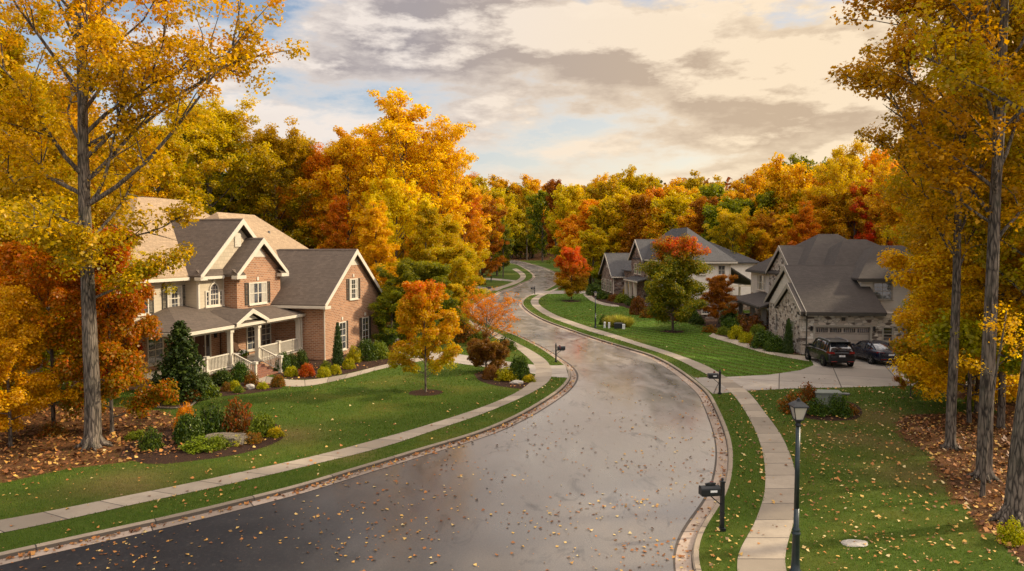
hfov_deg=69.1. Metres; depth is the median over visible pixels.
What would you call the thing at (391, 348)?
shrub
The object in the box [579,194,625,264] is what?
tree
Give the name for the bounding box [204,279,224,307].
window
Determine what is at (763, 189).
tree
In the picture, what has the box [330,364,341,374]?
shrub
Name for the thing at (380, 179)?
tree
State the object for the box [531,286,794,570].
sidewalk
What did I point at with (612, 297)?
shrub
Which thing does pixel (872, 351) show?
parked car
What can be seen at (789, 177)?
tree
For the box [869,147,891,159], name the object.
tree
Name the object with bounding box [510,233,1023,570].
lawn
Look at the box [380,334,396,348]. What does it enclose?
shrub
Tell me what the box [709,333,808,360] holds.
garden path
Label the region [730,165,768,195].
tree
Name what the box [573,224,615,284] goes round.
tree
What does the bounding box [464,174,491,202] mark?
tree
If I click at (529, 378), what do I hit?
shrub
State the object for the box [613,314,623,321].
ornamental grass
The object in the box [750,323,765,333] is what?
shrub
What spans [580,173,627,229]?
tree
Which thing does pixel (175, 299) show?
window
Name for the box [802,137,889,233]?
tree
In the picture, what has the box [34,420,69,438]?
shrub
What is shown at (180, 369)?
spruce tree
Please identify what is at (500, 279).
driveway
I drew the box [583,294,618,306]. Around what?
garden path
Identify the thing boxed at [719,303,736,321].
shrub
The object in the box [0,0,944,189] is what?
sky
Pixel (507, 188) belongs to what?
tree
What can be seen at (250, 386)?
stone
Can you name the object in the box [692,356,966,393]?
driveway
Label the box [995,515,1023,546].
shrub
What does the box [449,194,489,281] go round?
tree
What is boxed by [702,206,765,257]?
tree
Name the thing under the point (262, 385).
shrub
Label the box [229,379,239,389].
shrub
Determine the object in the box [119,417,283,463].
mulch bed
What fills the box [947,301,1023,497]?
tree
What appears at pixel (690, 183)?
tree
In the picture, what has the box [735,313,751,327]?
shrub
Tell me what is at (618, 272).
cream house
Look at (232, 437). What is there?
boulder
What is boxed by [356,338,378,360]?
shrub
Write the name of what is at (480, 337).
shrub
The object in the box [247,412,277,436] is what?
shrub
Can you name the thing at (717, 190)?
tree
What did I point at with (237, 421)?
shrub
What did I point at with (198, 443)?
shrub
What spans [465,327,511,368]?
shrub
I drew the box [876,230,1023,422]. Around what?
maple tree
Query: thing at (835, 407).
shrub
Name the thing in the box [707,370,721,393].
mailbox
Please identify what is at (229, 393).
mulch bed
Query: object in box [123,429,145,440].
shrub
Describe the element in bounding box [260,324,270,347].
window
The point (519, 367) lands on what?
shrub
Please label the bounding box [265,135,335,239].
tree
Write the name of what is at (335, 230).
tree
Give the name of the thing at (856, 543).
stepping stone
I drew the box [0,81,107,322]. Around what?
tree
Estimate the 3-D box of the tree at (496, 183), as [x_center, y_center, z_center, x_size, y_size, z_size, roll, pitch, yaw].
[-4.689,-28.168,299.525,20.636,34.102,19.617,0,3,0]
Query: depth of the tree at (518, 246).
296.19 m
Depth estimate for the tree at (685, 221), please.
126.95 m
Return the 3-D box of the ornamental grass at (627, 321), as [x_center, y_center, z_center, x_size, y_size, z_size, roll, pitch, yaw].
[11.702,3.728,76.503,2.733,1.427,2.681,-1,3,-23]
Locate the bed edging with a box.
[154,402,195,408]
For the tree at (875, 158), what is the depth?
122.10 m
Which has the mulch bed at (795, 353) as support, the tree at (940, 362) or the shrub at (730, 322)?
the shrub at (730, 322)
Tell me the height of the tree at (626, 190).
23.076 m
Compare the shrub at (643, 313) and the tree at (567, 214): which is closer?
the shrub at (643, 313)
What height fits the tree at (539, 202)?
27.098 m
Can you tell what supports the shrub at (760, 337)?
on the mulch bed at (795, 353)
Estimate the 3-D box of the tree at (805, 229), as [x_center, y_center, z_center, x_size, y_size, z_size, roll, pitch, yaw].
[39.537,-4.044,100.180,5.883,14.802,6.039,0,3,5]
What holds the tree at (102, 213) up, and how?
on the lawn at (510, 273)
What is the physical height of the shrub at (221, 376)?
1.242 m
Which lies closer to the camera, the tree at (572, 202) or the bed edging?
the bed edging
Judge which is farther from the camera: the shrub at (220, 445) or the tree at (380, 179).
the tree at (380, 179)
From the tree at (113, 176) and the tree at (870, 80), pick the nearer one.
the tree at (870, 80)
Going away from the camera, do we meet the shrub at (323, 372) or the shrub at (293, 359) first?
the shrub at (323, 372)
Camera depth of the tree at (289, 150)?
81.09 m
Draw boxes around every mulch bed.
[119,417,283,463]
[154,380,281,406]
[273,350,396,378]
[408,389,442,395]
[474,371,534,388]
[562,300,578,301]
[592,290,720,327]
[660,330,683,332]
[714,332,804,354]
[805,401,861,420]
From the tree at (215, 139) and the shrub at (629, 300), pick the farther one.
the shrub at (629, 300)
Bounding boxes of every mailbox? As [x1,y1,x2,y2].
[555,343,564,361]
[698,478,725,531]
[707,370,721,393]
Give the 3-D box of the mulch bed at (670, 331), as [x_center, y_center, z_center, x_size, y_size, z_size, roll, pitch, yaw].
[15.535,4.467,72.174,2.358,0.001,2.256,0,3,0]
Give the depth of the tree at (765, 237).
100.81 m
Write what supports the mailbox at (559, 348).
on the lawn at (510, 273)
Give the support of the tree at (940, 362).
on the lawn at (536, 259)
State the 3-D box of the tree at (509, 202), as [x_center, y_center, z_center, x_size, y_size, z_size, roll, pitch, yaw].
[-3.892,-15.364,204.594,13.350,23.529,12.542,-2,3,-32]
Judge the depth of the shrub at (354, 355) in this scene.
52.35 m
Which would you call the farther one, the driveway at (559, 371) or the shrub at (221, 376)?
the driveway at (559, 371)
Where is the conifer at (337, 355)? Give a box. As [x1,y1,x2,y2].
[331,322,343,365]
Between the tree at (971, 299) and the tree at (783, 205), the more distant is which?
the tree at (783, 205)
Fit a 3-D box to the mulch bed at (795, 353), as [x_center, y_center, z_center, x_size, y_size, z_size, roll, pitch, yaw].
[21.793,4.757,66.252,5.434,0.001,20.376,0,3,0]
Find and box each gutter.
[0,264,577,565]
[513,260,727,570]
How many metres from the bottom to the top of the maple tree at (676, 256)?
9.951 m
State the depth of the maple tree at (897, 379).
40.37 m
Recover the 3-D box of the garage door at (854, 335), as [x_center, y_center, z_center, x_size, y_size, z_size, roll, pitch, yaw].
[24.932,4.185,56.295,4.010,2.090,0.115,0,3,5]
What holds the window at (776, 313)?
in the stone house at (813, 288)
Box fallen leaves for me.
[0,309,1023,570]
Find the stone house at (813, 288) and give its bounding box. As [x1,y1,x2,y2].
[732,234,917,353]
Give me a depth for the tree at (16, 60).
38.07 m
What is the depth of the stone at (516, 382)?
44.21 m
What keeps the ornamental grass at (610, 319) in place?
on the lawn at (536, 259)
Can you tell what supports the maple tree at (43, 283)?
on the lawn at (510, 273)
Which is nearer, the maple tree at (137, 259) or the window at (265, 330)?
the maple tree at (137, 259)
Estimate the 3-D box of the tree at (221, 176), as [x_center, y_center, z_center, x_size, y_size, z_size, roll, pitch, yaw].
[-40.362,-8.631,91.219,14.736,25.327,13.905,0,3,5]
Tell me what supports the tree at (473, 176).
on the lawn at (510, 273)
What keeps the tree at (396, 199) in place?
on the lawn at (510, 273)
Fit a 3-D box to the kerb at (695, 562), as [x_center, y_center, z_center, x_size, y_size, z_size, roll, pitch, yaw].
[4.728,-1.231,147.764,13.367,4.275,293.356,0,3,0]
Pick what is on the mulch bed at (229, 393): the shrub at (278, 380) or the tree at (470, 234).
the shrub at (278, 380)
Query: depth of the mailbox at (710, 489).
21.05 m
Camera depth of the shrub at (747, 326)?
69.50 m
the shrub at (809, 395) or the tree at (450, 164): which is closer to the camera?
the shrub at (809, 395)
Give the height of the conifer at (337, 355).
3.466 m
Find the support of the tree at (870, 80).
on the lawn at (536, 259)
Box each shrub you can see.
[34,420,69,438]
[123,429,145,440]
[137,424,165,450]
[163,398,179,405]
[172,401,194,428]
[172,409,204,444]
[177,435,224,454]
[183,389,201,401]
[198,382,221,397]
[198,399,228,435]
[206,433,231,450]
[211,368,232,386]
[220,381,231,391]
[220,396,254,432]
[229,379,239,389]
[231,360,249,382]
[232,385,244,392]
[244,369,259,385]
[244,432,263,444]
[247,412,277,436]
[256,381,269,388]
[265,426,284,437]
[270,374,285,386]
[273,351,291,371]
[284,365,298,376]
[288,352,299,368]
[296,348,309,366]
[298,362,315,376]
[315,366,330,377]
[319,360,331,369]
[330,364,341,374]
[342,358,355,369]
[345,343,360,362]
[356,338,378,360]
[370,339,389,359]
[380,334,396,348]
[388,345,399,355]
[453,323,474,342]
[464,332,484,344]
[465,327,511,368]
[480,364,498,379]
[494,365,518,380]
[496,334,517,350]
[508,353,530,379]
[521,374,536,382]
[585,282,600,295]
[594,291,610,298]
[598,315,604,324]
[607,294,616,301]
[614,293,628,302]
[624,296,634,305]
[629,295,646,314]
[639,306,653,317]
[681,309,698,322]
[691,314,705,324]
[701,323,717,332]
[715,325,729,334]
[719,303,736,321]
[721,316,741,329]
[727,324,743,339]
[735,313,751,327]
[738,313,768,332]
[738,331,752,342]
[749,328,773,348]
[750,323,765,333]
[763,334,783,352]
[776,389,809,413]
[796,381,816,401]
[805,395,828,416]
[826,393,853,417]
[845,403,859,415]
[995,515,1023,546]
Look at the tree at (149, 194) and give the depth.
69.04 m
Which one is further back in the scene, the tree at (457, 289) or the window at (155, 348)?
the tree at (457, 289)
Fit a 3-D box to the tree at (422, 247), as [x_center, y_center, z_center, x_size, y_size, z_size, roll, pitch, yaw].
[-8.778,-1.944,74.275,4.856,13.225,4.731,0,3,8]
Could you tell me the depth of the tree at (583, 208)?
149.86 m
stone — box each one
[246,384,254,388]
[510,380,523,383]
[841,539,867,546]
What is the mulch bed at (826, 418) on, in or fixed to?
on the lawn at (536, 259)
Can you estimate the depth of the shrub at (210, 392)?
40.25 m
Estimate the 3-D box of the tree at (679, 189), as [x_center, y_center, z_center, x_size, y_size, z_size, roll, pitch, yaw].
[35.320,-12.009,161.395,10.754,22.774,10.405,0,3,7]
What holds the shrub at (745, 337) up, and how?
on the mulch bed at (795, 353)
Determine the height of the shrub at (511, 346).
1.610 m
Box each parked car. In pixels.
[805,337,854,365]
[851,340,897,363]
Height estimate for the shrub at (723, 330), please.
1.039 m
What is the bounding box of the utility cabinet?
[812,389,842,406]
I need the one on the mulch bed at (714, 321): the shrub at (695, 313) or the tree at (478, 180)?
the shrub at (695, 313)
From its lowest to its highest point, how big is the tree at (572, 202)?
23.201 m
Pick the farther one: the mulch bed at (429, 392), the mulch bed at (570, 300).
the mulch bed at (570, 300)
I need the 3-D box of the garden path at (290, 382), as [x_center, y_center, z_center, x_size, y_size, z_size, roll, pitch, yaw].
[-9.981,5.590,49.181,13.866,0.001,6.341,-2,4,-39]
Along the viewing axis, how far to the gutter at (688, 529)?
27.31 m
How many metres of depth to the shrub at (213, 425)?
31.84 m
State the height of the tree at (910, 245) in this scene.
18.525 m
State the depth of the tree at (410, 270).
61.50 m
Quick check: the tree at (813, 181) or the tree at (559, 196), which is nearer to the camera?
the tree at (813, 181)
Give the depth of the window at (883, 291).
58.44 m
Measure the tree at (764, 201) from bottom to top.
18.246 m
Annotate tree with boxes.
[0,0,107,323]
[0,0,309,451]
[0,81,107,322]
[0,198,101,404]
[0,235,123,424]
[0,284,80,446]
[11,111,131,208]
[41,218,179,433]
[45,164,132,242]
[66,269,146,378]
[101,160,158,209]
[107,113,237,207]
[115,144,168,198]
[124,245,177,303]
[148,320,219,405]
[149,124,244,212]
[156,94,276,214]
[206,140,286,231]
[212,115,326,248]
[261,142,357,248]
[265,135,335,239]
[292,125,393,283]
[317,194,359,250]
[327,87,475,263]
[346,127,434,286]
[358,200,401,322]
[360,167,436,326]
[367,287,416,341]
[374,257,448,343]
[386,279,462,391]
[387,122,478,319]
[396,131,463,260]
[406,200,446,327]
[417,259,468,341]
[427,214,479,285]
[429,242,490,316]
[435,283,474,330]
[448,171,478,207]
[448,177,491,262]
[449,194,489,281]
[453,281,521,339]
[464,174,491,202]
[472,186,502,269]
[477,192,508,276]
[483,186,505,269]
[487,174,519,226]
[488,203,509,275]
[491,187,525,269]
[493,218,513,276]
[505,183,523,256]
[509,174,550,257]
[510,223,530,258]
[513,183,539,259]
[514,221,541,258]
[525,189,554,261]
[541,178,566,256]
[544,183,569,256]
[553,246,593,299]
[554,214,591,259]
[559,234,591,271]
[561,183,590,237]
[565,185,589,217]
[569,198,602,283]
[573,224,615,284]
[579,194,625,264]
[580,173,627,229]
[590,172,618,189]
[598,187,646,252]
[611,182,637,196]
[615,164,662,218]
[618,193,653,252]
[635,233,714,330]
[640,205,670,238]
[644,176,661,188]
[645,186,667,230]
[646,189,695,238]
[658,178,699,230]
[673,208,706,233]
[675,169,709,194]
[675,193,707,231]
[689,195,724,235]
[699,183,726,201]
[699,195,750,251]
[700,274,738,325]
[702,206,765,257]
[704,175,734,191]
[716,216,776,261]
[718,190,737,234]
[720,184,757,234]
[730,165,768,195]
[734,184,791,246]
[741,211,785,263]
[752,152,816,258]
[755,212,801,257]
[759,189,803,242]
[760,171,787,198]
[761,153,817,188]
[777,184,811,238]
[787,200,821,244]
[799,156,815,181]
[799,186,821,241]
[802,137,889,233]
[804,175,830,185]
[805,189,859,238]
[814,156,830,182]
[820,182,884,242]
[824,0,1023,482]
[836,0,1023,450]
[841,161,905,244]
[841,178,897,244]
[848,148,899,192]
[861,158,911,245]
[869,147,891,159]
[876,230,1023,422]
[879,0,1023,374]
[881,133,925,311]
[886,84,974,383]
[888,186,988,401]
[889,333,925,396]
[890,173,910,247]
[895,0,1023,527]
[896,75,1023,428]
[910,180,1021,413]
[912,31,1016,240]
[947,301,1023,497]
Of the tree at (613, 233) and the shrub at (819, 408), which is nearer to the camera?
the shrub at (819, 408)
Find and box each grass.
[603,314,617,326]
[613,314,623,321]
[619,315,635,326]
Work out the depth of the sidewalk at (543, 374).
27.11 m
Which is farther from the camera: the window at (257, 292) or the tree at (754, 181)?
the tree at (754, 181)
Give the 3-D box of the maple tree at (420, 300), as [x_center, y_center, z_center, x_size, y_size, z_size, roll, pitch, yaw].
[-4.654,2.949,41.685,4.617,6.700,4.814,-2,3,-29]
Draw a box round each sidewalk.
[0,268,551,532]
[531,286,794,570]
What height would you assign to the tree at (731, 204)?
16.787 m
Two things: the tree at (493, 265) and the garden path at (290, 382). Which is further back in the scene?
the tree at (493, 265)
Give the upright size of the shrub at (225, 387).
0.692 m
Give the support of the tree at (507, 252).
on the lawn at (510, 273)
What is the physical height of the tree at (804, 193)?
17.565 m
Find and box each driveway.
[395,339,568,377]
[483,278,515,281]
[532,291,591,294]
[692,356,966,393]
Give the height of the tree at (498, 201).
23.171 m
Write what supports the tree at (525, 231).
on the lawn at (536, 259)
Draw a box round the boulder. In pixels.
[204,432,250,445]
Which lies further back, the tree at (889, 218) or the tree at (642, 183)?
the tree at (642, 183)
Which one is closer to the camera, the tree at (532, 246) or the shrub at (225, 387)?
the shrub at (225, 387)
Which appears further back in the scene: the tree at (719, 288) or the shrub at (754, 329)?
the tree at (719, 288)
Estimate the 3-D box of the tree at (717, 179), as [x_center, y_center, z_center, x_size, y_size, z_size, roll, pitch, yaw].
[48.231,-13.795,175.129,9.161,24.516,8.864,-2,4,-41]
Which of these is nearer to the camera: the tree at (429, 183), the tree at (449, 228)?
the tree at (449, 228)
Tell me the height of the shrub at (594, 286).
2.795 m
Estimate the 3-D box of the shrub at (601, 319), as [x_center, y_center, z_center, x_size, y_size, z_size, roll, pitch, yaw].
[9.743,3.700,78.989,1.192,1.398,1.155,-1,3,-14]
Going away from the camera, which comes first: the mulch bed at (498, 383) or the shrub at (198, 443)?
the shrub at (198, 443)
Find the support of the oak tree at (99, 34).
on the lawn at (510, 273)
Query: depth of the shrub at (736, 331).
66.05 m
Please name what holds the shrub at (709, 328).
on the mulch bed at (795, 353)
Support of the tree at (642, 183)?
on the lawn at (536, 259)
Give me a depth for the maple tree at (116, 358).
31.51 m
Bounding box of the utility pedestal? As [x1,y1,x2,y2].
[614,322,622,328]
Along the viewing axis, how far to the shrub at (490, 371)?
45.76 m
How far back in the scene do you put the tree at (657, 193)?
163.97 m
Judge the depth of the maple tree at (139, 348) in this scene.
42.48 m
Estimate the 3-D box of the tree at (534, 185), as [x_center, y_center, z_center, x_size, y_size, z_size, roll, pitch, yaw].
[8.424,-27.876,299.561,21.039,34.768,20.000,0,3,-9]
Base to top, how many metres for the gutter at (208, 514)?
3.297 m
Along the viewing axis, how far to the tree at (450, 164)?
82.49 m
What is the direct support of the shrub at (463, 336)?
on the lawn at (510, 273)
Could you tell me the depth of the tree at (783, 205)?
115.38 m
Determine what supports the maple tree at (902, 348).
on the lawn at (536, 259)
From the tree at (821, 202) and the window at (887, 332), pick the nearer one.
the window at (887, 332)
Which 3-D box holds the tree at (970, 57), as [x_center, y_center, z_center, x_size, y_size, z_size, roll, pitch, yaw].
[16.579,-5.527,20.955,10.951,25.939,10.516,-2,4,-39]
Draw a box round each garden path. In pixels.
[257,357,422,386]
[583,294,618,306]
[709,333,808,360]
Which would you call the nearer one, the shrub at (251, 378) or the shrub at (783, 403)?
the shrub at (783, 403)
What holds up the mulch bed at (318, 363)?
on the lawn at (510, 273)
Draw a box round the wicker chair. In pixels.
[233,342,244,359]
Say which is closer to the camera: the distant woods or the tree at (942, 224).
the tree at (942, 224)
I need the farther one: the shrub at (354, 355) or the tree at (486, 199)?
the tree at (486, 199)
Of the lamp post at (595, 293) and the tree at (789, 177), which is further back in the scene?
the tree at (789, 177)
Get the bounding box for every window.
[138,287,153,316]
[146,337,163,366]
[161,285,184,309]
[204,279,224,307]
[244,277,269,305]
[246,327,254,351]
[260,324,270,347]
[338,317,347,350]
[346,274,359,300]
[359,312,370,344]
[634,263,636,273]
[701,309,709,314]
[718,265,725,274]
[756,274,765,291]
[775,313,777,331]
[790,319,794,340]
[873,282,893,300]
[882,327,892,342]
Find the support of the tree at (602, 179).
on the lawn at (536, 259)
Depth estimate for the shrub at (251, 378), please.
43.80 m
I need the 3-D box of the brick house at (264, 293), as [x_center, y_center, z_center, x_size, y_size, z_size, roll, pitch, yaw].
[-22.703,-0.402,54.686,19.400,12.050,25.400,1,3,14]
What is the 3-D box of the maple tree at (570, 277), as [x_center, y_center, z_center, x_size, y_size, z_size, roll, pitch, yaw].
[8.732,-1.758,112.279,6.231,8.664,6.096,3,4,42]
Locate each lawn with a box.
[0,255,566,551]
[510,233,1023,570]
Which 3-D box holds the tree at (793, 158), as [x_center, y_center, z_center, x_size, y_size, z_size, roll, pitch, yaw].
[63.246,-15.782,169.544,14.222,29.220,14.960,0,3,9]
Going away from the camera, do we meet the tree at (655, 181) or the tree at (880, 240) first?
the tree at (880, 240)
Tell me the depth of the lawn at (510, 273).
30.97 m
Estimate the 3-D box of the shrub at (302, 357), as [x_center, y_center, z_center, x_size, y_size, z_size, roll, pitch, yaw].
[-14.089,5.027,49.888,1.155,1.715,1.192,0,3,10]
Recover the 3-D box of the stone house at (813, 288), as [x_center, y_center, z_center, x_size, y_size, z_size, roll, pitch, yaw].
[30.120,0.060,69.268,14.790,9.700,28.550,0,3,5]
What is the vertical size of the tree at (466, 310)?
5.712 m
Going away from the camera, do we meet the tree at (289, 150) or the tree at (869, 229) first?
the tree at (289, 150)
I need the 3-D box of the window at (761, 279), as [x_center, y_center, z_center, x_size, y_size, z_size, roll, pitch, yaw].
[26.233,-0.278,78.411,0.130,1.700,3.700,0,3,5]
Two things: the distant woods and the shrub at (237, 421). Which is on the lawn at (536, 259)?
the distant woods
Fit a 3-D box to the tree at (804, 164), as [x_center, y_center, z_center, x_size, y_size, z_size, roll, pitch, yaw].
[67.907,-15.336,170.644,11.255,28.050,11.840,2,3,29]
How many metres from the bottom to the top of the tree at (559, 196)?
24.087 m
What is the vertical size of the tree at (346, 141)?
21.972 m
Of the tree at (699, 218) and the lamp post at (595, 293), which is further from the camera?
the tree at (699, 218)
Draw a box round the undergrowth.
[60,239,1015,409]
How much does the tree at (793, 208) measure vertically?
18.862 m
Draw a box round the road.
[0,260,714,570]
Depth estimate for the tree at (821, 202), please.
102.60 m
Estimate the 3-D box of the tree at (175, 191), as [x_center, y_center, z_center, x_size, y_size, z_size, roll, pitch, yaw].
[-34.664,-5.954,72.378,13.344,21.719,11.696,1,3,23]
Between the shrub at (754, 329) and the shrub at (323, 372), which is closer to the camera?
the shrub at (323, 372)
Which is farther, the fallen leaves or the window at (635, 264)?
the window at (635, 264)
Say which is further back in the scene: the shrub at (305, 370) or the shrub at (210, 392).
the shrub at (305, 370)
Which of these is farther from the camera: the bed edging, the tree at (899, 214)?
the tree at (899, 214)
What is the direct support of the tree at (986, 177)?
on the lawn at (536, 259)
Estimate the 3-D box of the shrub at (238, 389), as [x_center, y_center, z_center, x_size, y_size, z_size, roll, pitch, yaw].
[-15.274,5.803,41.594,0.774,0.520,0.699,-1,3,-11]
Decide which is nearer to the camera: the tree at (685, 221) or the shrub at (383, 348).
the shrub at (383, 348)
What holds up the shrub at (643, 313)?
on the mulch bed at (714, 321)
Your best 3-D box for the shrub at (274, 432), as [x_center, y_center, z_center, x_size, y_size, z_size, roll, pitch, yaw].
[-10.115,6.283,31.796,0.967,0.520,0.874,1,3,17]
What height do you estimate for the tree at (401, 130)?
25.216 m
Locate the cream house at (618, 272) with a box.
[598,227,759,318]
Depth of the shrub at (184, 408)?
33.08 m
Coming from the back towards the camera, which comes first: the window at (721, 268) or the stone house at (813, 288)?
the window at (721, 268)
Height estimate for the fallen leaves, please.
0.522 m
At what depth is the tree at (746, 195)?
122.84 m
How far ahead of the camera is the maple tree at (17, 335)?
30.08 m
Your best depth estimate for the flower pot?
48.29 m
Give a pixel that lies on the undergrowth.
(523, 256)
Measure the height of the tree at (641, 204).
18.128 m
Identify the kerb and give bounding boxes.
[0,267,570,558]
[509,259,732,570]
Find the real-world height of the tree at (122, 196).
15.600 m
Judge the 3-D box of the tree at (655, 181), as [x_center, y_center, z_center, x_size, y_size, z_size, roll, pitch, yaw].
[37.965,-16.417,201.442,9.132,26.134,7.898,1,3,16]
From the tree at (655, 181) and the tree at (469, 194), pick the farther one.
the tree at (655, 181)
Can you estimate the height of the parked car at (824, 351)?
1.870 m
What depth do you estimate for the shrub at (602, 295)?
114.53 m
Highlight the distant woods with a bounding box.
[153,176,744,249]
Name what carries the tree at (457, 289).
on the lawn at (510, 273)
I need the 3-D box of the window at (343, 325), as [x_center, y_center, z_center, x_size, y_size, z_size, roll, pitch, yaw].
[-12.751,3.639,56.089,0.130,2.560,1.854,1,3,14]
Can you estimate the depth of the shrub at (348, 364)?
49.59 m
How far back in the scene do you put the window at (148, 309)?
44.57 m
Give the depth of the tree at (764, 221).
101.03 m
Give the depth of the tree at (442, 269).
63.30 m
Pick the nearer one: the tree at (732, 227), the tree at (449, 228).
the tree at (449, 228)
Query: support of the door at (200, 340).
in the brick house at (264, 293)
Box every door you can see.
[195,335,204,356]
[815,327,868,343]
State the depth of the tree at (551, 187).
262.69 m
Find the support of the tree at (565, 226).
on the lawn at (536, 259)
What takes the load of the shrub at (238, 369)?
on the mulch bed at (229, 393)
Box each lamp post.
[594,291,596,327]
[788,398,809,570]
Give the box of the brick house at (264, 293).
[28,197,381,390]
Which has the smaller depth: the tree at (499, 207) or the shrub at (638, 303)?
the shrub at (638, 303)
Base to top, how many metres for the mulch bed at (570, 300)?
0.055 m
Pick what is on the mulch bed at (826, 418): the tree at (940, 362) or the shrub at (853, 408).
the shrub at (853, 408)
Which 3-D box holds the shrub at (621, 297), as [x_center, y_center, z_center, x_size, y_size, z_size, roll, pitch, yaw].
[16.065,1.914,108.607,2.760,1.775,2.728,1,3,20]
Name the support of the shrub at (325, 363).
on the mulch bed at (318, 363)
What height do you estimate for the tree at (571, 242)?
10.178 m
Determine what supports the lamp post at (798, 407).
on the lawn at (536, 259)
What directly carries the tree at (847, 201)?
on the lawn at (536, 259)
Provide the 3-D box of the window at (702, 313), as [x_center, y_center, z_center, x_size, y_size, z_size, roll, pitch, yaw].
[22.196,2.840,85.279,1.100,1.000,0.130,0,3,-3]
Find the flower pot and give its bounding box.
[239,349,249,360]
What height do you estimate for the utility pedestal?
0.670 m
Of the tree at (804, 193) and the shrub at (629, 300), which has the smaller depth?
the shrub at (629, 300)
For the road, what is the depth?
23.79 m
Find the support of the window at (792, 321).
in the stone house at (813, 288)
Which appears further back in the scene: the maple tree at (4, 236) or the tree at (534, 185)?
the tree at (534, 185)
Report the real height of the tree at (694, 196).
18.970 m
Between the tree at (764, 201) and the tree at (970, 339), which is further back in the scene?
the tree at (764, 201)
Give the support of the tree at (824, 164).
on the lawn at (536, 259)
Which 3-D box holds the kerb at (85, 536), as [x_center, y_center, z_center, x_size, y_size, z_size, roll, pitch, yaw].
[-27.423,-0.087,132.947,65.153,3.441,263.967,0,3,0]
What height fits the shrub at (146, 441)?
1.265 m
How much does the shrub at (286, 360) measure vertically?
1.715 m
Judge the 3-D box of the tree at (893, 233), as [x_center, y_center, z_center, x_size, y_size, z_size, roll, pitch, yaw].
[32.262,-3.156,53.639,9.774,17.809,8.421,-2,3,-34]
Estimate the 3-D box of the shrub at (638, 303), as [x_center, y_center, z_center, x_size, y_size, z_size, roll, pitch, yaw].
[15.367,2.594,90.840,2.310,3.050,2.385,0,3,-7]
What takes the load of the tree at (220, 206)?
on the lawn at (510, 273)
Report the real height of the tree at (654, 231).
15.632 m
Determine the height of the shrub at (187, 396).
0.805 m
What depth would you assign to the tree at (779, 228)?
101.26 m
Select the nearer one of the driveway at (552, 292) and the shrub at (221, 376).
the shrub at (221, 376)
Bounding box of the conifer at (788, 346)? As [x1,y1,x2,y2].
[782,318,794,353]
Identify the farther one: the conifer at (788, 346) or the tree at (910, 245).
the conifer at (788, 346)
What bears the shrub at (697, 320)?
on the mulch bed at (714, 321)
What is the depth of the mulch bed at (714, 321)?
86.98 m
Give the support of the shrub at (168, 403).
on the mulch bed at (229, 393)
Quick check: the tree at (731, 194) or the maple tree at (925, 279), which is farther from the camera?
the tree at (731, 194)
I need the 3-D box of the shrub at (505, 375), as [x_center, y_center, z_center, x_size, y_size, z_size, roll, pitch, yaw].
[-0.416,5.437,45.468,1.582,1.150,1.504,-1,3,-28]
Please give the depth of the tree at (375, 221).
69.25 m
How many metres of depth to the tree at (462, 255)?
71.16 m
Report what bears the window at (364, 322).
in the brick house at (264, 293)
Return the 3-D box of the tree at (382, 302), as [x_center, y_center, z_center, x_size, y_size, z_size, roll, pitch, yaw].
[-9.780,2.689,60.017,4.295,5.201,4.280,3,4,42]
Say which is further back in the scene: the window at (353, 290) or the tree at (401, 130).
the tree at (401, 130)
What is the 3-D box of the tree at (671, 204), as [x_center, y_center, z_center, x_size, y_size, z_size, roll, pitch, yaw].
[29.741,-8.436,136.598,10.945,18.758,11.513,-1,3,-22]
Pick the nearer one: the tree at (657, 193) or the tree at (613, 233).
the tree at (613, 233)
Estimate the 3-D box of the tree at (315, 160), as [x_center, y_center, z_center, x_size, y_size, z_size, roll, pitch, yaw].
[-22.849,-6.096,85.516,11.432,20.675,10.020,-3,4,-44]
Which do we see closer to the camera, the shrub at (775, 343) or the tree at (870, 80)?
the tree at (870, 80)
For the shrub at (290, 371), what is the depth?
46.73 m
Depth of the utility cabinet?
37.64 m
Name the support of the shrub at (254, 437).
on the mulch bed at (170, 457)

